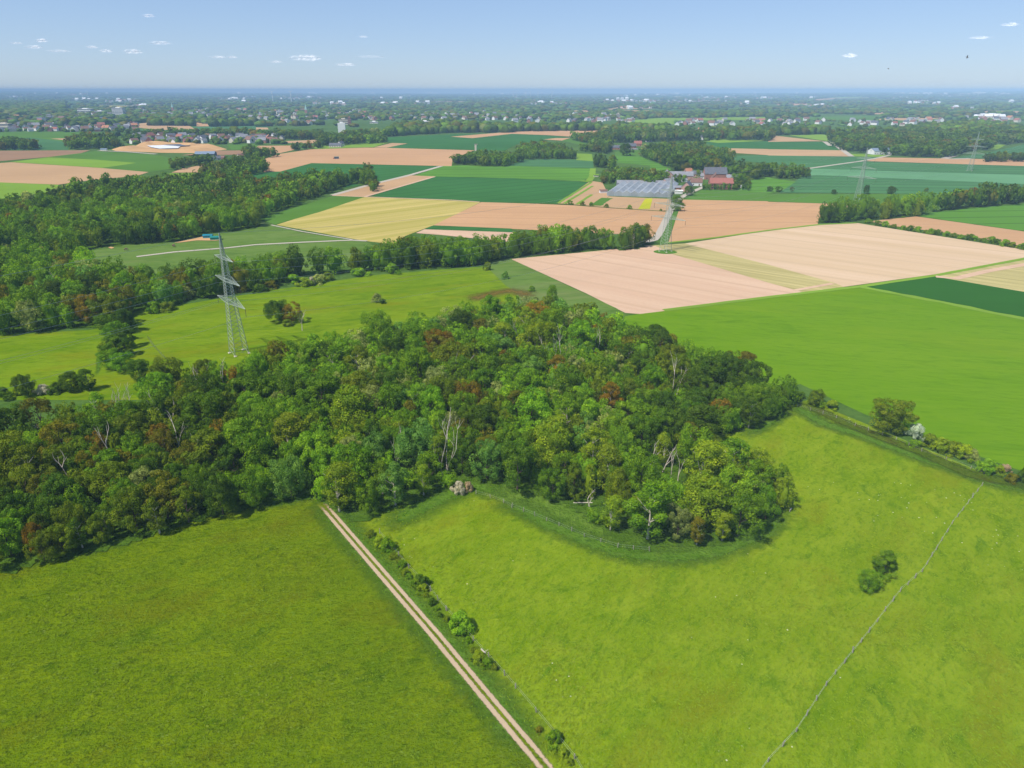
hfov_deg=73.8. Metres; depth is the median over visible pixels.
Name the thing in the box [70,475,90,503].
tree
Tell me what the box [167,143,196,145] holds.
ground sheet
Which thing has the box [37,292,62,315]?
tree
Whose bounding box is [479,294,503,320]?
tree
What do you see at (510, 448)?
tree
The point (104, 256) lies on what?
power cable
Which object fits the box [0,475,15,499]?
tree
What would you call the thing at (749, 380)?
tree
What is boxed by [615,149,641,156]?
field
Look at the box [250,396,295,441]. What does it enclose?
tree
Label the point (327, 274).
bush
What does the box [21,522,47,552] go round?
tree
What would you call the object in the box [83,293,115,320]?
tree
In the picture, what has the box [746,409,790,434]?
verge
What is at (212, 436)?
tree
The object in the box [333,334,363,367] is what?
tree
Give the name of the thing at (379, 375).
tree
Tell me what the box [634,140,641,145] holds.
farm building
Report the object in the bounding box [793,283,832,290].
field
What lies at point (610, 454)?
tree
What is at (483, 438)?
tree
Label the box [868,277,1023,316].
field
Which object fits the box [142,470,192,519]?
tree
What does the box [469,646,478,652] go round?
bush
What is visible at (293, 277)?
bush
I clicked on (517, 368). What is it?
tree
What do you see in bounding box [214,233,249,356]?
pylon
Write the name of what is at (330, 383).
tree
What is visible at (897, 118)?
field
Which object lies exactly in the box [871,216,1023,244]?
field
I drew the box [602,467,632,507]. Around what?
tree
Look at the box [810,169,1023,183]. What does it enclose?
field
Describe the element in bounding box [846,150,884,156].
field
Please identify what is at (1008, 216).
field
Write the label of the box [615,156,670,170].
field
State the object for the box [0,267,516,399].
meadow
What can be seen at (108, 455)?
tree
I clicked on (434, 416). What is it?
tree
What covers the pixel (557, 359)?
tree
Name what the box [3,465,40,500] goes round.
tree
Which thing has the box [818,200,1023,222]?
wood floor
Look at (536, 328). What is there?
tree
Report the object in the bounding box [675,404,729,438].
tree
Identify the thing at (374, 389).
tree
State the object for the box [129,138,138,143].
house
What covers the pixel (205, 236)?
container
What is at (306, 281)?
bush
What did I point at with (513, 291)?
verge
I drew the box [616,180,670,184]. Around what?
farm building
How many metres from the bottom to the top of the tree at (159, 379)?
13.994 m
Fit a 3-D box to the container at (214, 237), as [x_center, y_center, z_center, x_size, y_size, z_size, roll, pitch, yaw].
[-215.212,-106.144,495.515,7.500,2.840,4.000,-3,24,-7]
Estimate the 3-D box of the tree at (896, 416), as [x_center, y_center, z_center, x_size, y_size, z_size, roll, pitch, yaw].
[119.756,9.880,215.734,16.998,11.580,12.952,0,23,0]
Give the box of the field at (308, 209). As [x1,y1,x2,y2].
[260,196,362,223]
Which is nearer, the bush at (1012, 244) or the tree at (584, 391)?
the tree at (584, 391)
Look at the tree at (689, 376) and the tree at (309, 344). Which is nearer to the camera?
the tree at (689, 376)
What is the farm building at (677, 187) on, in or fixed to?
on the ground at (842, 409)
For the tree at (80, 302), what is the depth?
311.68 m
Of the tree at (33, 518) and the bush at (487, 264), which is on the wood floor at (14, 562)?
the tree at (33, 518)
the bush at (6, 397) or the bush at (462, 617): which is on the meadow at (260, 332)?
the bush at (6, 397)
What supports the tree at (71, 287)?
on the wood floor at (79, 323)
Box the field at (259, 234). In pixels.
[89,222,372,278]
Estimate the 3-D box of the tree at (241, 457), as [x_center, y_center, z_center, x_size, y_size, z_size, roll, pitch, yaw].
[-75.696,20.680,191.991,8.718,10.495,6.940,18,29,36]
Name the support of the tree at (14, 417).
on the wood floor at (14, 562)
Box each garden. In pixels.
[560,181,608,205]
[600,196,670,210]
[639,198,651,208]
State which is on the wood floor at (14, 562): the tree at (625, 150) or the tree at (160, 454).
the tree at (160, 454)
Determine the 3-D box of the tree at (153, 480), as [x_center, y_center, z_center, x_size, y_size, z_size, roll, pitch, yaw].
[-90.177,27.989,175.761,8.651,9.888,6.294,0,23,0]
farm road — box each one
[136,240,367,256]
[646,187,701,242]
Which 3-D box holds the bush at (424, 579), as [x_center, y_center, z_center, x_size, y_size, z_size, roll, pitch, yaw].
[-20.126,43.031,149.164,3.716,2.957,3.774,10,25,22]
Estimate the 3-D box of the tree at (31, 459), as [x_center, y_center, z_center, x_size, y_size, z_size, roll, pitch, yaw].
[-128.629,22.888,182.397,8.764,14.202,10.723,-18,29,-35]
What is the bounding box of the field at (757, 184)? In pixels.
[739,177,794,192]
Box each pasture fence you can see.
[379,528,581,766]
[512,503,649,550]
[762,482,982,766]
[797,406,984,473]
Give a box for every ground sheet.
[149,145,179,147]
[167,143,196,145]
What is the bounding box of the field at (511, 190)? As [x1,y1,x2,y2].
[369,177,587,203]
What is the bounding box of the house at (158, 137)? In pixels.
[154,136,164,139]
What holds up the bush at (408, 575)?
on the meadow at (817, 460)
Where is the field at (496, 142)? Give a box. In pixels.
[386,134,564,149]
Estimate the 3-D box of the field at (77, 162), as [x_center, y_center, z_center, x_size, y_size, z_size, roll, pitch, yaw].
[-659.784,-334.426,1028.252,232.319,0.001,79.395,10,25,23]
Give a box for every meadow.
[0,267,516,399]
[0,499,536,767]
[353,400,1023,767]
[620,288,1023,469]
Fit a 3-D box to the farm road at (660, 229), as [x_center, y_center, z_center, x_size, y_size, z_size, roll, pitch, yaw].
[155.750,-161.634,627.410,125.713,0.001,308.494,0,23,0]
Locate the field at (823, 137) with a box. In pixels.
[791,134,828,140]
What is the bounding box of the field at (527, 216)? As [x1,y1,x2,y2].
[435,202,665,236]
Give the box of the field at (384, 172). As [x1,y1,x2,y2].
[252,163,436,188]
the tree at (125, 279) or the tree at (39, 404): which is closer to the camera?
the tree at (39, 404)
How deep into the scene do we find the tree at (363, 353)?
252.20 m
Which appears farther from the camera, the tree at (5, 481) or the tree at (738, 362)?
the tree at (738, 362)
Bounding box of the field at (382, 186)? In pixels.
[338,175,432,195]
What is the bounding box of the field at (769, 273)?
[655,243,842,291]
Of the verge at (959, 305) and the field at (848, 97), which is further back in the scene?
the field at (848, 97)
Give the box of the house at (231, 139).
[229,137,236,142]
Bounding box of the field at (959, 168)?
[811,161,1023,174]
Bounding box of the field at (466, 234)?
[417,229,512,241]
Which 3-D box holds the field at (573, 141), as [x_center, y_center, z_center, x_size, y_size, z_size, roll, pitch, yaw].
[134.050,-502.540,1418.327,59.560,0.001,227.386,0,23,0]
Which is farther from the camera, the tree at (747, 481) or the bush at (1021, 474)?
the bush at (1021, 474)
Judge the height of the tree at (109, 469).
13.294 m
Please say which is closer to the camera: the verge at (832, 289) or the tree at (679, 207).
the verge at (832, 289)
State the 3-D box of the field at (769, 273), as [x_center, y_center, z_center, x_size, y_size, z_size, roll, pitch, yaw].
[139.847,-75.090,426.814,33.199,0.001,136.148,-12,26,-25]
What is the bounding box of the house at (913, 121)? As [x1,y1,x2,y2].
[909,119,917,123]
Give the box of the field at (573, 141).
[562,139,587,144]
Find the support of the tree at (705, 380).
on the wood floor at (14, 562)
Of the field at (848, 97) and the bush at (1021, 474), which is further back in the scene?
the field at (848, 97)
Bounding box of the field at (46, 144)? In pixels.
[1,138,68,149]
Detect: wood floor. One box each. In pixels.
[0,271,293,334]
[0,317,787,573]
[36,181,367,248]
[286,243,649,275]
[453,161,520,165]
[525,157,574,159]
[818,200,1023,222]
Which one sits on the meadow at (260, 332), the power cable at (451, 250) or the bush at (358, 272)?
the bush at (358, 272)
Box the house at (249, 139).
[244,136,254,142]
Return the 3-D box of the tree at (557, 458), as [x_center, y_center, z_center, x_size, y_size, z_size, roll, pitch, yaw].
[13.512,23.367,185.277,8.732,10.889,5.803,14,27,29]
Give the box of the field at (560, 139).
[544,138,568,140]
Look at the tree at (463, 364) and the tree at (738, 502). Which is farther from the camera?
the tree at (463, 364)
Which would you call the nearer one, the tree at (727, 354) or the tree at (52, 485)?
the tree at (52, 485)
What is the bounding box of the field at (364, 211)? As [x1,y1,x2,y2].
[277,197,479,242]
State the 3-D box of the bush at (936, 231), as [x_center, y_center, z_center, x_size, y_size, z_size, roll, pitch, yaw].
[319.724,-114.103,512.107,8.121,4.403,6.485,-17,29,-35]
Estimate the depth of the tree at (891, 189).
711.18 m
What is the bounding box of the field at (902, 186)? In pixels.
[780,175,1023,193]
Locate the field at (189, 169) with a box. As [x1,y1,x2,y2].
[172,165,201,172]
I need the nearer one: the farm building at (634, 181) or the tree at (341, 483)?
the tree at (341, 483)
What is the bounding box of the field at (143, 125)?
[139,123,193,129]
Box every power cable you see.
[0,294,240,360]
[0,304,212,363]
[1,271,230,329]
[2,233,216,275]
[2,317,244,389]
[3,263,212,314]
[3,284,210,338]
[218,195,656,262]
[219,216,627,282]
[220,223,643,302]
[225,178,659,232]
[234,197,681,270]
[249,212,682,293]
[250,228,678,316]
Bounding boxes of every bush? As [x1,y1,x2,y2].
[0,387,14,396]
[2,393,14,400]
[12,386,23,395]
[32,384,49,394]
[46,382,62,395]
[144,301,158,313]
[157,301,175,312]
[181,286,196,300]
[252,283,268,292]
[262,280,277,290]
[282,319,293,325]
[284,274,299,282]
[294,277,313,286]
[313,274,323,285]
[323,272,334,279]
[350,267,371,276]
[364,529,374,537]
[371,293,380,302]
[373,536,382,547]
[377,535,398,553]
[384,263,401,273]
[389,552,401,559]
[396,559,406,569]
[400,568,408,576]
[405,572,411,578]
[410,574,429,587]
[415,583,429,595]
[428,597,436,606]
[448,609,474,634]
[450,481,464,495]
[462,635,472,644]
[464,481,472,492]
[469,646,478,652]
[469,648,485,666]
[482,261,490,270]
[482,656,493,669]
[488,663,499,670]
[501,271,508,279]
[535,725,542,734]
[545,729,561,749]
[553,746,568,759]
[566,758,573,765]
[795,391,805,399]
[815,400,826,407]
[824,400,837,410]
[864,218,873,222]
[881,221,889,226]
[903,423,924,440]
[906,225,914,231]
[906,439,921,448]
[913,226,921,231]
[921,433,937,447]
[925,228,934,233]
[929,437,949,453]
[934,229,942,234]
[935,439,964,457]
[942,231,949,236]
[954,443,975,462]
[964,448,979,460]
[966,234,974,240]
[975,458,998,475]
[983,236,995,243]
[991,239,1000,244]
[994,464,1006,476]
[998,239,1009,246]
[1003,464,1012,472]
[1005,473,1018,484]
[1007,242,1018,247]
[1017,243,1023,249]
[1017,468,1023,482]
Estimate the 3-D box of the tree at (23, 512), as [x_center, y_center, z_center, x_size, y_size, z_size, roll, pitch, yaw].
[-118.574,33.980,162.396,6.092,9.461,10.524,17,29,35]
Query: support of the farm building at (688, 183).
on the ground at (842, 409)
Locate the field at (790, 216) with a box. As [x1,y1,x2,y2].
[669,200,853,241]
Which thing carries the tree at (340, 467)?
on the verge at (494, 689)
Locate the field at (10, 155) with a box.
[0,150,88,160]
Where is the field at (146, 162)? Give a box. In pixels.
[52,151,174,171]
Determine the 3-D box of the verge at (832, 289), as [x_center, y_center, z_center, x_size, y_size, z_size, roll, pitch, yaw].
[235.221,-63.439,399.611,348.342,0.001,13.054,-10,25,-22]
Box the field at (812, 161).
[734,155,876,167]
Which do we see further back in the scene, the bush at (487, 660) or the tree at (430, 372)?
the tree at (430, 372)
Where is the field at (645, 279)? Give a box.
[512,245,800,313]
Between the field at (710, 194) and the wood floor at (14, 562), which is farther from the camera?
the field at (710, 194)
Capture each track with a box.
[99,150,153,153]
[272,225,351,239]
[322,508,542,767]
[327,507,552,767]
[331,166,441,194]
[332,195,476,201]
[363,176,433,196]
[810,155,890,168]
[835,145,852,155]
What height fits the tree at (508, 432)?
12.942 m
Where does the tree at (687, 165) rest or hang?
on the ground at (842, 409)
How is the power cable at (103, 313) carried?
attached to the pylon at (220, 256)
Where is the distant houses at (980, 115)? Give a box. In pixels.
[5,92,1022,129]
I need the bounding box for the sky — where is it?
[0,0,1023,93]
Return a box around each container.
[202,234,212,237]
[209,236,221,239]
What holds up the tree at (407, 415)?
on the wood floor at (14, 562)
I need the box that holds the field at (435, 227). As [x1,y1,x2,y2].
[426,225,511,231]
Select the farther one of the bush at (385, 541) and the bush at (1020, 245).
the bush at (1020, 245)
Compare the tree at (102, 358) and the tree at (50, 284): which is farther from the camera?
the tree at (50, 284)
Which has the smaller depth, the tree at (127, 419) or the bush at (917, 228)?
the tree at (127, 419)
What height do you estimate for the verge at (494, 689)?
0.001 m
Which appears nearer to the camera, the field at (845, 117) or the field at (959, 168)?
the field at (959, 168)
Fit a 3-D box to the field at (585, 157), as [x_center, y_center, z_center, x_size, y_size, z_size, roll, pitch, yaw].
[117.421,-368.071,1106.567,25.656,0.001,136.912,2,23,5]
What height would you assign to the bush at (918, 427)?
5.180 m
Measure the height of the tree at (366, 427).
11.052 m
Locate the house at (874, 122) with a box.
[871,120,878,124]
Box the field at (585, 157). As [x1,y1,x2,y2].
[576,153,592,160]
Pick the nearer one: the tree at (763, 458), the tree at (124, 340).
the tree at (763, 458)
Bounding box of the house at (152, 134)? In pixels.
[145,132,154,137]
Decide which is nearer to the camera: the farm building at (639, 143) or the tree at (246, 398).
the tree at (246, 398)
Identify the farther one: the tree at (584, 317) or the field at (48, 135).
the field at (48, 135)
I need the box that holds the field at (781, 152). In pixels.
[729,148,847,155]
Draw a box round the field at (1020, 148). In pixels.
[954,145,1023,158]
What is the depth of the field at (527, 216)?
582.13 m
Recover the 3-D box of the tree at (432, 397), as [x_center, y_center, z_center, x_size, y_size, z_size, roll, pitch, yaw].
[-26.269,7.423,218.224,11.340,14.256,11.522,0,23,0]
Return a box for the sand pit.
[112,141,226,152]
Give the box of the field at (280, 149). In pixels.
[257,146,292,152]
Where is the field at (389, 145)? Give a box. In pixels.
[377,143,407,147]
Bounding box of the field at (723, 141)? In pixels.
[708,139,766,142]
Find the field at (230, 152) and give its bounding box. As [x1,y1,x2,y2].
[186,150,242,154]
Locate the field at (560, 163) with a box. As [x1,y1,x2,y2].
[511,159,593,167]
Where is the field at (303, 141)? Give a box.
[286,140,316,142]
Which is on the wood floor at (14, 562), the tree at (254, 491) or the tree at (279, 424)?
the tree at (279, 424)
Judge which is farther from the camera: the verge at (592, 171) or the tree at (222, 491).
the verge at (592, 171)
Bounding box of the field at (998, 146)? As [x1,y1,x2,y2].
[988,144,1005,149]
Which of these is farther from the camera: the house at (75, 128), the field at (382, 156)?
the house at (75, 128)
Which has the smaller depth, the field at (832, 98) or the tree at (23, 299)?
the tree at (23, 299)
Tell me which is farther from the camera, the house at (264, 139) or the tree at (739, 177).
the house at (264, 139)
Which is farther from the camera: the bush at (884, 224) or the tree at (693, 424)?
the bush at (884, 224)
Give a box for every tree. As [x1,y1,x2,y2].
[0,407,26,434]
[0,429,36,470]
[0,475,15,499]
[0,492,40,528]
[0,506,35,543]
[0,517,23,557]
[0,542,3,565]
[3,402,29,428]
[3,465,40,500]
[7,444,49,490]
[9,374,36,395]
[12,292,38,320]
[18,397,55,430]
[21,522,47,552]
[22,428,60,458]
[22,529,61,562]
[25,472,55,502]
[26,513,48,536]
[33,418,79,452]
[33,472,80,511]
[34,491,72,526]
[36,279,72,304]
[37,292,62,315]
[41,443,75,474]
[41,524,84,558]
[44,466,65,494]
[49,500,90,537]
[52,450,66,474]
[54,411,87,441]
[56,371,83,391]
[60,280,84,300]
[65,517,88,547]
[66,435,91,458]
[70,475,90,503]
[74,269,103,288]
[74,293,102,323]
[74,445,101,468]
[75,368,96,389]
[77,285,96,313]
[81,460,138,503]
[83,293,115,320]
[83,391,105,416]
[83,417,111,442]
[84,448,121,485]
[85,512,113,543]
[92,313,115,330]
[94,504,115,532]
[95,347,119,368]
[96,334,128,355]
[97,422,108,448]
[99,321,129,339]
[101,297,128,321]
[101,400,143,436]
[101,477,143,516]
[107,283,136,311]
[107,351,133,371]
[108,272,136,297]
[108,481,156,531]
[110,308,138,329]
[110,409,146,440]
[111,327,136,348]
[111,382,125,406]
[114,337,134,352]
[117,383,130,400]
[123,359,151,381]
[125,456,157,483]
[128,465,159,503]
[133,371,177,404]
[139,451,168,470]
[141,496,168,533]
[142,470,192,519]
[143,428,176,453]
[144,442,168,469]
[146,355,183,390]
[146,475,174,506]
[154,462,193,495]
[164,385,202,417]
[166,485,202,522]
[167,411,183,448]
[168,440,203,465]
[171,416,200,446]
[177,388,231,427]
[180,371,219,400]
[181,427,234,471]
[181,463,206,498]
[187,470,216,507]
[191,359,215,383]
[203,472,236,516]
[215,390,238,416]
[215,443,242,475]
[220,416,257,453]
[224,371,274,407]
[232,430,282,469]
[232,440,253,468]
[232,467,273,506]
[235,390,263,420]
[236,367,260,397]
[237,401,271,431]
[244,353,269,384]
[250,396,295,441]
[263,299,288,320]
[266,453,313,497]
[269,412,307,448]
[274,370,311,399]
[276,440,308,469]
[280,301,300,321]
[283,363,311,388]
[288,404,313,434]
[293,430,331,475]
[295,344,316,369]
[295,373,341,414]
[297,311,303,322]
[299,341,315,360]
[300,366,340,405]
[310,443,353,485]
[313,431,331,449]
[317,345,346,368]
[320,461,358,511]
[327,383,378,426]
[330,441,379,479]
[331,465,353,495]
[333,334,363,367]
[339,434,363,464]
[341,369,378,402]
[342,344,370,371]
[354,384,386,413]
[354,476,382,512]
[357,309,396,342]
[359,418,382,436]
[359,429,391,465]
[365,380,406,416]
[368,459,391,493]
[369,368,409,397]
[374,354,401,379]
[376,327,409,354]
[377,461,409,504]
[382,425,411,458]
[390,407,422,428]
[390,424,438,466]
[395,320,428,343]
[398,347,434,383]
[399,333,427,352]
[399,384,427,415]
[403,399,418,420]
[407,347,429,377]
[412,417,434,447]
[414,384,446,421]
[414,464,431,494]
[415,452,443,484]
[418,321,438,347]
[420,328,453,360]
[422,334,461,363]
[423,365,447,393]
[425,374,459,409]
[428,411,447,432]
[429,435,447,464]
[430,341,477,375]
[433,407,462,474]
[444,355,478,381]
[445,390,478,422]
[447,424,475,460]
[447,437,480,474]
[448,308,477,329]
[448,380,482,409]
[457,404,476,434]
[465,336,501,369]
[468,402,499,435]
[468,438,508,479]
[469,368,499,396]
[470,318,487,333]
[471,435,496,464]
[472,399,499,427]
[476,333,515,356]
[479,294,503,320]
[480,355,503,387]
[488,421,521,460]
[492,321,513,341]
[494,350,521,377]
[500,436,539,490]
[505,362,523,390]
[506,390,526,417]
[506,437,528,474]
[510,384,552,426]
[512,306,536,330]
[513,367,542,405]
[516,318,559,349]
[518,430,540,466]
[521,356,543,375]
[524,301,549,322]
[529,418,577,469]
[532,386,550,415]
[534,308,566,335]
[537,467,570,499]
[538,329,560,354]
[546,285,558,301]
[547,354,566,372]
[547,413,569,434]
[549,363,568,390]
[550,452,579,479]
[552,362,591,398]
[552,397,578,427]
[561,318,596,349]
[562,391,583,421]
[564,463,584,500]
[567,314,592,343]
[572,382,595,410]
[578,426,606,465]
[589,350,616,381]
[590,408,638,448]
[597,443,621,481]
[598,381,623,410]
[599,495,626,529]
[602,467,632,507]
[604,465,627,497]
[608,424,634,463]
[614,396,651,427]
[616,342,641,367]
[619,143,634,155]
[619,377,637,401]
[620,451,663,498]
[622,479,673,538]
[623,350,651,378]
[625,393,648,415]
[625,495,642,523]
[629,413,661,452]
[634,388,661,405]
[635,364,669,393]
[640,324,666,351]
[644,407,673,442]
[645,473,685,519]
[648,328,678,352]
[650,390,676,408]
[654,343,685,367]
[655,434,670,465]
[663,502,692,539]
[667,353,690,386]
[667,444,686,480]
[668,154,688,170]
[671,196,682,201]
[671,202,684,210]
[671,355,687,394]
[671,422,715,468]
[672,157,686,170]
[675,367,708,389]
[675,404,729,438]
[675,470,738,527]
[676,386,717,416]
[678,400,706,423]
[681,162,693,170]
[682,421,698,439]
[683,439,730,489]
[684,186,695,194]
[690,516,705,544]
[691,354,733,394]
[691,374,716,402]
[704,434,722,459]
[709,462,760,514]
[715,350,739,378]
[715,511,733,540]
[716,437,754,475]
[717,489,766,536]
[721,356,747,385]
[723,461,745,497]
[731,173,746,182]
[733,382,769,415]
[734,374,761,403]
[736,351,756,377]
[738,360,772,383]
[741,395,761,426]
[743,175,753,182]
[744,446,775,469]
[748,458,775,490]
[753,381,781,402]
[755,482,781,518]
[807,389,826,403]
[827,212,840,221]
[855,568,884,593]
[863,185,869,193]
[868,397,919,434]
[871,549,897,580]
[887,186,897,193]
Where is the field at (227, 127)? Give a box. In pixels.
[140,126,267,130]
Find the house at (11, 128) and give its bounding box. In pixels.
[7,126,16,131]
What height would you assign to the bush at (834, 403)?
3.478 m
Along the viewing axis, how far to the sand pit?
1244.84 m
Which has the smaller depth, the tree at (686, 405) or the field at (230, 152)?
the tree at (686, 405)
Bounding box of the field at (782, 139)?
[768,136,818,141]
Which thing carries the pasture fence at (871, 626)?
on the meadow at (817, 460)
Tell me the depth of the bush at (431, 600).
143.81 m
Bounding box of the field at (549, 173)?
[415,165,589,180]
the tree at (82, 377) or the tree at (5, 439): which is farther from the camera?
the tree at (82, 377)
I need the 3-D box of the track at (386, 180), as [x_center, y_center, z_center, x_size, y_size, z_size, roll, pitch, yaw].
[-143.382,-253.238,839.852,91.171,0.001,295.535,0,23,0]
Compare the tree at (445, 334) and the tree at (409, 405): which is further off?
the tree at (445, 334)
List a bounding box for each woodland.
[0,125,1023,210]
[0,190,934,524]
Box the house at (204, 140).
[200,138,207,142]
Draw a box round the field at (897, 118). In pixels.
[879,117,936,119]
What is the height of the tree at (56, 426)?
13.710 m
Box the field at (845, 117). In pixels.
[798,116,934,121]
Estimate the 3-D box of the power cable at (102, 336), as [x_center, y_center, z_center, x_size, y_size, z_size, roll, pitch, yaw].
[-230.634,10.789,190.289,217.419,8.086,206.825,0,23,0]
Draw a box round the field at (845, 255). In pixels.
[685,223,1023,286]
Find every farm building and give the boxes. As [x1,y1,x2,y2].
[194,151,216,155]
[329,143,342,146]
[599,189,607,192]
[612,145,619,149]
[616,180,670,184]
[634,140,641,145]
[658,185,681,189]
[670,171,693,179]
[681,180,692,191]
[690,177,702,185]
[702,166,727,179]
[708,177,733,188]
[867,148,890,154]
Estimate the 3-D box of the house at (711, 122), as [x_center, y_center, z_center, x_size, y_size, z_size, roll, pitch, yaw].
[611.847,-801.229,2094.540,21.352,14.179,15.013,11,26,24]
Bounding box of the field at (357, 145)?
[312,142,387,148]
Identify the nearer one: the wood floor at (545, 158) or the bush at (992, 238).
the bush at (992, 238)
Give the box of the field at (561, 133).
[452,130,594,137]
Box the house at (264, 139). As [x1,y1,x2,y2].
[257,137,266,142]
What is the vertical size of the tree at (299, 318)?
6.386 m
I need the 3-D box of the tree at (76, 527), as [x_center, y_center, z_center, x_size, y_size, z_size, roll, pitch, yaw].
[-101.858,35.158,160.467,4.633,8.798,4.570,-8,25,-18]
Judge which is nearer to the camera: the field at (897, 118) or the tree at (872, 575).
the tree at (872, 575)
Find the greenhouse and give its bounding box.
[607,181,678,197]
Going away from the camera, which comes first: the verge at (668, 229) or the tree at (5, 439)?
the tree at (5, 439)
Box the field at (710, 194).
[685,189,937,203]
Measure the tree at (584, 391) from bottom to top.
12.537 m
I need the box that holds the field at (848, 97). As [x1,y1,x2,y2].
[834,97,863,97]
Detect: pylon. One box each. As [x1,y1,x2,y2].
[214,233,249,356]
[651,175,685,252]
[847,148,876,199]
[962,132,985,170]
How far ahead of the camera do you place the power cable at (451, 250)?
328.27 m
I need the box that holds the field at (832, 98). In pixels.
[816,97,868,100]
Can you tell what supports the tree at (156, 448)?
on the wood floor at (14, 562)
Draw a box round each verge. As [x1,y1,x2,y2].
[34,499,294,563]
[96,356,100,372]
[316,504,537,749]
[317,503,535,765]
[387,479,498,525]
[454,475,695,550]
[472,289,529,299]
[488,258,624,321]
[498,502,783,565]
[512,202,656,210]
[557,182,591,202]
[564,186,592,203]
[576,194,591,203]
[583,168,595,181]
[591,198,612,205]
[654,250,676,253]
[659,211,677,244]
[663,258,1023,310]
[665,222,854,242]
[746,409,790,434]
[792,404,1023,491]
[803,404,1023,485]
[860,287,1023,319]
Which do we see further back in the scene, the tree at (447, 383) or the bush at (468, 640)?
the tree at (447, 383)
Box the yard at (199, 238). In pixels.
[175,237,214,242]
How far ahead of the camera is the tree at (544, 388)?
221.37 m
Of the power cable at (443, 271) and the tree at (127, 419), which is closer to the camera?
the tree at (127, 419)
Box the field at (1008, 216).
[920,204,1023,230]
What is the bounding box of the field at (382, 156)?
[265,148,473,171]
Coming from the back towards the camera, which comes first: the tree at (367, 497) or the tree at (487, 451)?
the tree at (487, 451)
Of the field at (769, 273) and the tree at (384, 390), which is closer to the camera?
the tree at (384, 390)
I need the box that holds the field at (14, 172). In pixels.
[0,162,146,184]
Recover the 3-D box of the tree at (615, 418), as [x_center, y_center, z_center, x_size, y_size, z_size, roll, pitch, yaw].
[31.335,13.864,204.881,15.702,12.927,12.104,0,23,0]
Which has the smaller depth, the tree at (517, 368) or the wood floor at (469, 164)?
the tree at (517, 368)
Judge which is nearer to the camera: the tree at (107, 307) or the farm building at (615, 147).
the tree at (107, 307)
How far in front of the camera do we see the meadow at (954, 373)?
285.14 m
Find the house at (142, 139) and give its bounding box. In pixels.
[140,137,147,142]
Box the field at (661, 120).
[635,117,779,123]
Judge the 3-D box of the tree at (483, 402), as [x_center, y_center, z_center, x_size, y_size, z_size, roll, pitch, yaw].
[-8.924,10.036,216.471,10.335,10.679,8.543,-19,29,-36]
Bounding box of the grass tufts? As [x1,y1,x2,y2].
[0,480,1023,767]
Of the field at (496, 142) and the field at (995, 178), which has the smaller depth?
the field at (995, 178)
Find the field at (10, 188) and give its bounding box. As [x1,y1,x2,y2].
[0,182,57,198]
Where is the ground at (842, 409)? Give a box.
[0,91,1023,504]
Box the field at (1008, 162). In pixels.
[868,157,1023,165]
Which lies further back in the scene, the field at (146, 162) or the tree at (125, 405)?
the field at (146, 162)
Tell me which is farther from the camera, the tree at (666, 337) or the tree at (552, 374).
the tree at (666, 337)
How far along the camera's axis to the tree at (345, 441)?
191.70 m
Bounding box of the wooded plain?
[0,93,1023,144]
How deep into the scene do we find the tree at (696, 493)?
165.24 m
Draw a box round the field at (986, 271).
[936,263,1023,278]
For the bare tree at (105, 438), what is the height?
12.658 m
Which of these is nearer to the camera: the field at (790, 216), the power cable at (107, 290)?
the power cable at (107, 290)
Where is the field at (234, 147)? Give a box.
[228,145,257,149]
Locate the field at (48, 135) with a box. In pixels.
[0,132,93,149]
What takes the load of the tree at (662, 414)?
on the wood floor at (14, 562)
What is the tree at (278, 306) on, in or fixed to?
on the meadow at (260, 332)
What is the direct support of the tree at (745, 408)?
on the verge at (762, 426)
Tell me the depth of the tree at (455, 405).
216.12 m
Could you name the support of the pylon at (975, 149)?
on the field at (959, 168)
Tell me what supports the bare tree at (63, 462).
on the wood floor at (14, 562)
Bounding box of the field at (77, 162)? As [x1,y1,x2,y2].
[14,157,131,167]
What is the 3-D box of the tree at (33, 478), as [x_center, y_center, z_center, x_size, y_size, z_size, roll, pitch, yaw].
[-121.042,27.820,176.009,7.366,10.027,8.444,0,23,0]
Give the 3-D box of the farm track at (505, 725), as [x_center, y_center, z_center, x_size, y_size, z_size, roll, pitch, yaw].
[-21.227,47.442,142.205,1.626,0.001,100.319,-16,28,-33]
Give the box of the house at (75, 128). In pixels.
[70,126,78,131]
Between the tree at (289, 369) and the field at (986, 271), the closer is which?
the tree at (289, 369)
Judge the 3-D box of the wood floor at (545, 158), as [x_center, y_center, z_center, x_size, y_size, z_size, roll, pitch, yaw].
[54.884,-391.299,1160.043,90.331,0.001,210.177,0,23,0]
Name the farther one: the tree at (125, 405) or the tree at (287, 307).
the tree at (287, 307)
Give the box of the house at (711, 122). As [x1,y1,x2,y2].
[707,120,714,125]
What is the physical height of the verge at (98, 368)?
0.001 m
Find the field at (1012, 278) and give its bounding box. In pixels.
[935,260,1023,291]
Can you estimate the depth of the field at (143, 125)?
1974.85 m
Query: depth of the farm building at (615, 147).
1245.71 m
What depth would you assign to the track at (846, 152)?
1184.24 m
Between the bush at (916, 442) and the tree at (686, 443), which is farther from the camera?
the bush at (916, 442)
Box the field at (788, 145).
[706,141,838,149]
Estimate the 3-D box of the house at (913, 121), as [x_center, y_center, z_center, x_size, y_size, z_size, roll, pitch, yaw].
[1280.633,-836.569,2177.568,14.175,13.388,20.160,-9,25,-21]

